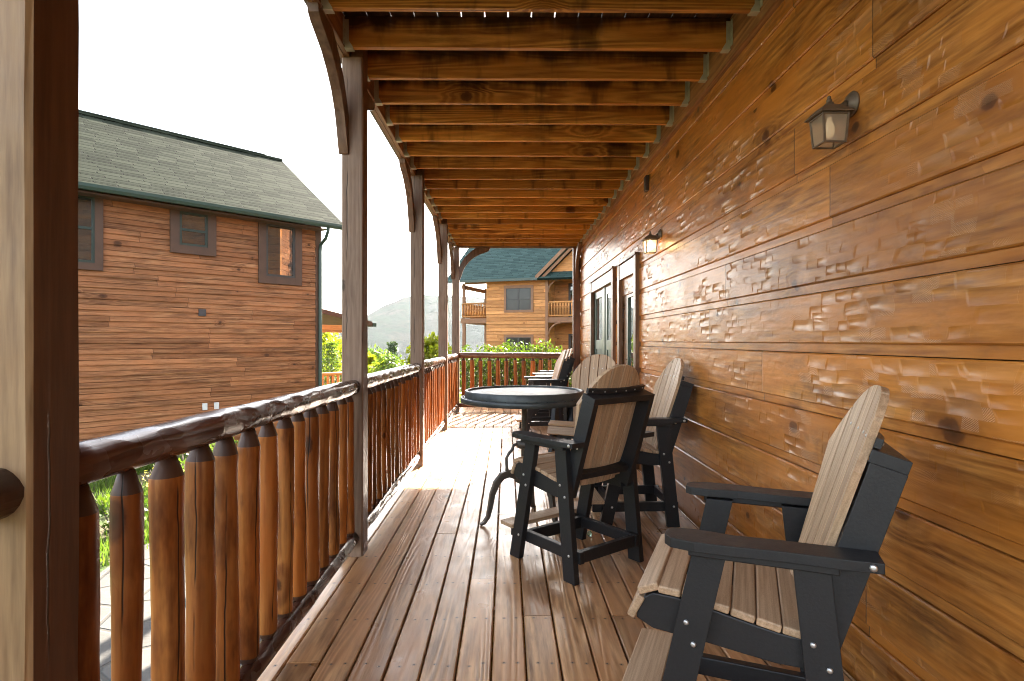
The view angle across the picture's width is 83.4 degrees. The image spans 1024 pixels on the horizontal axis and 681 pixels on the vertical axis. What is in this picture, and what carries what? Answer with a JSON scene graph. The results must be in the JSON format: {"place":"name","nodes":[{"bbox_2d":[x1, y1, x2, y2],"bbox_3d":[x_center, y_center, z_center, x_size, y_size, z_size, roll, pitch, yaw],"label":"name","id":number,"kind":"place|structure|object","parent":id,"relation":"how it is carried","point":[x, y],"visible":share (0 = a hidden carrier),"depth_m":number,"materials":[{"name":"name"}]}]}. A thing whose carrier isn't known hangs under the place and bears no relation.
{"place":"outdoors","nodes":[
{"label":"outdoors","id":0,"kind":"place"},
{"bbox_2d":[89,462,184,566],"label":"grass","id":1,"kind":"structure","parent":0,"point":[100,487],"depth_m":8.19,"materials":[{"name":"green plant"}]},
{"bbox_2d":[92,360,510,571],"bbox_3d":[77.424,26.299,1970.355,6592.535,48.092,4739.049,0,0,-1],"label":"ground","id":2,"kind":"structure","parent":0,"point":[140,477],"depth_m":7.96,"materials":[{"name":"green plant"}]},
{"bbox_2d":[92,481,147,534],"bbox_3d":[-4.635,2.004,6.884,0.693,0.618,0.812,0,0,-1],"label":"garden plant","id":3,"kind":"object","parent":2,"relation":"on","point":[104,511],"visible":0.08,"depth_m":6.78,"materials":[{"name":"green plant"}]},
{"bbox_2d":[142,463,184,490],"bbox_3d":[-4.572,1.928,7.659,0.560,0.671,0.669,0,0,-1],"label":"garden plant","id":4,"kind":"object","parent":2,"relation":"on","point":[150,474],"visible":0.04,"depth_m":7.47,"materials":[{"name":"green plant"}]},
{"bbox_2d":[100,543,277,680],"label":"flagstone path","id":5,"kind":"structure","parent":2,"relation":"on","point":[105,635],"depth_m":4.51,"materials":[{"name":"grey stone"}]},
{"bbox_2d":[150,441,234,471],"bbox_3d":[-4.769,1.904,8.573,0.993,0.761,0.971,0,0,-1],"label":"garden plant","id":6,"kind":"object","parent":2,"relation":"on","point":[183,459],"visible":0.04,"depth_m":8.29,"materials":[{"name":"green plant"}]},
{"bbox_2d":[180,437,237,458],"bbox_3d":[-5.075,1.833,9.627,0.848,0.962,0.993,0,0,-1],"label":"garden plant","id":7,"kind":"object","parent":2,"relation":"on","point":[211,447],"visible":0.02,"depth_m":9.58,"materials":[{"name":"green plant"}]},
{"bbox_2d":[78,110,375,453],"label":"wooden house","id":8,"kind":"structure","parent":2,"relation":"on","point":[199,275],"depth_m":11.94,"materials":[{"name":"brown wood"}]},
{"bbox_2d":[78,189,102,270],"bbox_3d":[-7.921,-2.046,10.237,0.070,1.510,1.100,0,0,43],"label":"window","id":9,"kind":"structure","parent":8,"relation":"in","point":[90,209],"depth_m":10.49,"materials":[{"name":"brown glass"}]},
{"bbox_2d":[170,203,215,256],"bbox_3d":[-6.509,-2.286,11.761,0.070,1.040,0.895,0,0,43],"label":"window","id":10,"kind":"structure","parent":8,"relation":"in","point":[193,233],"depth_m":11.75,"materials":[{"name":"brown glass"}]},
{"bbox_2d":[258,217,301,285],"bbox_3d":[-5.268,-2.056,13.098,0.070,1.540,1.036,0,0,43],"label":"window","id":11,"kind":"structure","parent":8,"relation":"in","point":[279,247],"depth_m":13.09,"materials":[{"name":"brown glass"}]},
{"bbox_2d":[322,341,341,383],"bbox_3d":[-7.883,1.511,24.854,2.217,3.241,2.211,0,0,41],"label":"pine tree","id":12,"kind":"object","parent":2,"relation":"on","point":[330,346],"visible":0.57,"depth_m":24.86,"materials":[{"name":"green plant"}]},
{"bbox_2d":[322,333,341,384],"bbox_3d":[-11.328,1.745,34.183,5.644,5.805,6.812,0,0,-38],"label":"leafy tree","id":13,"kind":"object","parent":2,"relation":"on","point":[327,337],"visible":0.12,"depth_m":33.44,"materials":[{"name":"green plant"}]},
{"bbox_2d":[338,352,394,381],"bbox_3d":[-6.776,1.845,27.188,2.724,2.940,2.789,0,0,-30],"label":"leafy tree","id":14,"kind":"object","parent":2,"relation":"on","point":[372,357],"visible":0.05,"depth_m":27.36,"materials":[{"name":"green plant"}]},
{"bbox_2d":[368,343,400,364],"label":"leafy tree","id":15,"kind":"object","parent":2,"relation":"on","point":[377,352],"depth_m":60.94,"materials":[{"name":"green plant"}]},
{"bbox_2d":[368,352,405,373],"bbox_3d":[-4.787,1.655,22.566,3.234,2.555,3.145,0,0,-35],"label":"pine tree","id":16,"kind":"object","parent":2,"relation":"on","point":[388,359],"visible":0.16,"depth_m":22.32,"materials":[{"name":"green plant"}]},
{"bbox_2d":[386,340,397,361],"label":"pine tree","id":17,"kind":"object","parent":2,"relation":"on","point":[392,348],"visible":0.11,"depth_m":77.59,"materials":[{"name":"green plant"}]},
{"bbox_2d":[398,332,461,390],"bbox_3d":[-3.868,1.463,27.486,2.967,3.833,3.253,0,0,34],"label":"leafy tree","id":18,"kind":"object","parent":2,"relation":"on","point":[431,347],"visible":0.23,"depth_m":26.92,"materials":[{"name":"green plant"}]},
{"bbox_2d":[330,366,569,402],"bbox_3d":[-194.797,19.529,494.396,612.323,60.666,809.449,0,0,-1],"label":"woods","id":19,"kind":"object","parent":2,"relation":"on","point":[460,378],"depth_m":311.13,"materials":[{"name":"green plant"}]},
{"bbox_2d":[448,248,572,378],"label":"wooden house","id":20,"kind":"structure","parent":2,"relation":"on","point":[528,294],"depth_m":33.69,"materials":[{"name":"brown wood"}]},
{"bbox_2d":[504,285,532,312],"bbox_3d":[0.374,-2.426,33.290,1.820,1.570,0.070,0,0,19],"label":"window","id":21,"kind":"structure","parent":20,"relation":"in","point":[517,298],"depth_m":33.28,"materials":[{"name":"grey glass"}]},
{"bbox_2d":[504,334,533,359],"bbox_3d":[0.374,0.414,33.290,1.820,1.550,0.070,0,0,19],"label":"window","id":22,"kind":"structure","parent":20,"relation":"in","point":[526,338],"depth_m":33.24,"materials":[{"name":"grey glass"}]},
{"bbox_2d":[571,285,572,351],"bbox_3d":[3.964,-0.866,33.932,1.020,4.830,0.025,0,0,19],"label":"glass door","id":23,"kind":"structure","parent":20,"relation":"in","point":[571,285],"depth_m":34.05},
{"bbox_2d":[460,338,572,391],"bbox_3d":[0.120,1.107,13.097,2.857,2.347,1.690,0,0,-1],"label":"leafy bush","id":24,"kind":"object","parent":2,"relation":"on","point":[536,349],"visible":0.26,"depth_m":12.77,"materials":[{"name":"green plant"}]},
{"bbox_2d":[580,0,1023,680],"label":"log cabin","id":25,"kind":"object","parent":2,"relation":"on","point":[786,294],"visible":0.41,"depth_m":2.23,"materials":[{"name":"brown wood"}]},
{"bbox_2d":[419,409,592,680],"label":"deck frame","id":26,"kind":"object","parent":25,"relation":"attached to","point":[495,586],"depth_m":3.35,"materials":[{"name":"brown wood"}]},
{"bbox_2d":[257,407,855,680],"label":"deck floor","id":27,"kind":"structure","parent":26,"relation":"on","point":[373,614],"depth_m":3.04,"materials":[{"name":"brown wood"}]},
{"bbox_2d":[0,0,78,680],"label":"porch post","id":28,"kind":"object","parent":27,"relation":"on","point":[39,334],"visible":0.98,"depth_m":1.10,"materials":[{"name":"brown wood"}]},
{"bbox_2d":[0,468,23,519],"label":"log railing","id":29,"kind":"object","parent":28,"relation":"attached to","point":[11,491],"visible":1,"depth_m":1.06,"materials":[{"name":"brown wood"}]},
{"bbox_2d":[307,2,374,556],"bbox_3d":[-1.006,-0.301,3.657,0.148,3.300,1.302,0,0,-1],"label":"porch post","id":30,"kind":"object","parent":27,"relation":"on","point":[353,103],"visible":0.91,"depth_m":3.59,"materials":[{"name":"brown wood"}]},
{"bbox_2d":[78,380,360,680],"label":"log railing","id":31,"kind":"object","parent":30,"relation":"attached to","point":[253,536],"visible":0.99,"depth_m":1.94,"materials":[{"name":"brown wood"}]},
{"bbox_2d":[399,158,423,466],"bbox_3d":[-1.031,-0.301,6.227,0.148,3.300,1.302,0,0,-1],"label":"porch post","id":32,"kind":"object","parent":27,"relation":"on","point":[414,187],"visible":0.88,"depth_m":6.16,"materials":[{"name":"brown wood"}]},
{"bbox_2d":[368,363,420,527],"bbox_3d":[-1.011,0.755,4.939,0.108,1.054,2.452,0,0,-1],"label":"log railing","id":33,"kind":"object","parent":32,"relation":"attached to","point":[394,455],"visible":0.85,"depth_m":4.62,"materials":[{"name":"brown wood"}]},
{"bbox_2d":[424,356,445,451],"bbox_3d":[-1.036,0.753,7.489,0.107,1.052,2.412,0,0,-1],"label":"log railing","id":34,"kind":"object","parent":32,"relation":"attached to","point":[434,393],"visible":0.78,"depth_m":7.31,"materials":[{"name":"brown wood"}]},
{"bbox_2d":[432,215,447,429],"bbox_3d":[-1.055,-0.301,8.757,0.148,3.300,1.302,0,0,-1],"label":"porch post","id":35,"kind":"object","parent":27,"relation":"on","point":[441,232],"visible":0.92,"depth_m":8.69,"materials":[{"name":"brown wood"}]},
{"bbox_2d":[448,242,489,411],"bbox_3d":[-0.781,-0.211,10.637,0.732,3.120,0.717,0,0,-1],"label":"porch post","id":36,"kind":"object","parent":27,"relation":"on","point":[457,268],"visible":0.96,"depth_m":10.86,"materials":[{"name":"brown wood"}]},
{"bbox_2d":[448,353,457,419],"bbox_3d":[-1.054,0.752,9.839,0.107,1.053,2.052,0,0,-1],"label":"log railing","id":37,"kind":"object","parent":36,"relation":"attached to","point":[452,382],"visible":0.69,"depth_m":9.90,"materials":[{"name":"brown wood"}]},
{"bbox_2d":[459,352,572,406],"bbox_3d":[0.083,0.744,10.942,2.166,1.049,0.117,0,0,-1],"label":"log railing","id":38,"kind":"object","parent":36,"relation":"attached to","point":[497,356],"visible":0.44,"depth_m":10.90,"materials":[{"name":"brown wood"}]},
{"bbox_2d":[460,385,583,525],"bbox_3d":[0.092,0.858,4.311,0.952,0.979,0.952,0,0,-1],"label":"bar table","id":39,"kind":"object","parent":27,"relation":"on","point":[523,398],"visible":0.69,"depth_m":4.15,"materials":[{"name":"black metal"}]},
{"bbox_2d":[513,350,569,430],"bbox_3d":[0.436,0.741,8.626,0.792,1.213,0.732,0,0,-5],"label":"bar chair","id":40,"kind":"object","parent":27,"relation":"on","point":[558,376],"visible":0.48,"depth_m":8.40,"materials":[{"name":"plastic"}]},
{"bbox_2d":[532,349,572,420],"bbox_3d":[0.586,0.741,9.607,0.792,1.213,0.732,0,0,-3],"label":"bar chair","id":41,"kind":"object","parent":27,"relation":"on","point":[540,412],"visible":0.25,"depth_m":9.37,"materials":[{"name":"plastic"}]},
{"bbox_2d":[538,348,574,386],"bbox_3d":[0.719,0.741,10.428,0.792,1.213,0.732,0,0,-2],"label":"bar chair","id":42,"kind":"object","parent":27,"relation":"on","point":[551,371],"visible":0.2,"depth_m":10.19,"materials":[{"name":"plastic"}]},
{"bbox_2d":[573,242,581,370],"bbox_3d":[1.229,-0.211,10.655,0.132,3.120,0.714,0,0,-1],"label":"porch post","id":43,"kind":"object","parent":27,"relation":"on","point":[576,303],"visible":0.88,"depth_m":10.88,"materials":[{"name":"brown wood"}]},
{"bbox_2d":[501,364,654,585],"bbox_3d":[0.404,0.741,3.556,0.732,1.213,0.792,0,0,-38],"label":"bar chair","id":44,"kind":"object","parent":27,"relation":"on","point":[614,406],"visible":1,"depth_m":3.40,"materials":[{"name":"plastic"}]},
{"bbox_2d":[547,354,616,484],"bbox_3d":[0.703,0.741,5.393,0.732,1.213,0.792,0,0,27],"label":"bar chair","id":45,"kind":"object","parent":27,"relation":"on","point":[588,372],"visible":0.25,"depth_m":5.66,"materials":[{"name":"wood"}]},
{"bbox_2d":[578,358,693,526],"bbox_3d":[0.921,0.741,4.430,0.792,1.213,0.732,0,0,-3],"label":"bar chair","id":46,"kind":"object","parent":27,"relation":"on","point":[672,390],"visible":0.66,"depth_m":4.18,"materials":[{"name":"plastic"}]},
{"bbox_2d":[622,385,912,680],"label":"bar chair","id":47,"kind":"object","parent":27,"relation":"on","point":[801,587],"visible":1,"depth_m":1.66,"materials":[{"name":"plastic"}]},
{"bbox_2d":[303,0,783,248],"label":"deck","id":48,"kind":"structure","parent":25,"relation":"attached to","point":[508,123],"depth_m":4.28,"materials":[{"name":"brown wood"}]},
{"bbox_2d":[589,266,616,364],"bbox_3d":[1.325,0.198,8.358,0.115,2.303,2.040,0,0,-1],"label":"green double door","id":49,"kind":"structure","parent":25,"relation":"in","point":[605,299],"depth_m":8.22,"materials":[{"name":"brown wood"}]},
{"bbox_2d":[616,252,640,468],"bbox_3d":[1.332,0.208,6.558,0.125,2.283,1.040,0,0,-1],"label":"brown door","id":50,"kind":"structure","parent":25,"relation":"in","point":[630,265],"depth_m":6.60,"materials":[{"name":"brown wood"}]},
{"bbox_2d":[644,175,648,191],"bbox_3d":[1.328,-1.551,5.683,0.036,0.150,0.090,0,0,-1],"label":"junction box","id":51,"kind":"object","parent":25,"relation":"attached to","point":[646,183],"visible":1,"depth_m":5.64,"materials":[{"name":"brown metal"}]},
{"bbox_2d":[641,229,661,253],"bbox_3d":[1.268,-0.903,5.222,0.162,0.218,0.134,0,0,-1],"label":"wall lantern","id":52,"kind":"object","parent":25,"relation":"attached to","point":[649,241],"depth_m":5.18,"materials":[{"name":"brown metal"}]},
{"bbox_2d":[804,91,859,148],"bbox_3d":[1.296,-0.898,2.325,0.162,0.218,0.134,0,0,-1],"label":"wall lantern","id":53,"kind":"object","parent":25,"relation":"attached to","point":[828,121],"depth_m":2.28,"materials":[{"name":"brown metal"}]},
{"bbox_2d":[79,0,554,314],"label":"sky","id":54,"kind":"structure","parent":0,"point":[252,75],"materials":[{"name":"white"}]},
{"bbox_2d":[322,295,483,363],"bbox_3d":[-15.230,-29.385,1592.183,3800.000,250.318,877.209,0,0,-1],"label":"mountain","id":55,"kind":"structure","parent":0,"point":[391,320],"depth_m":1466.70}
]}

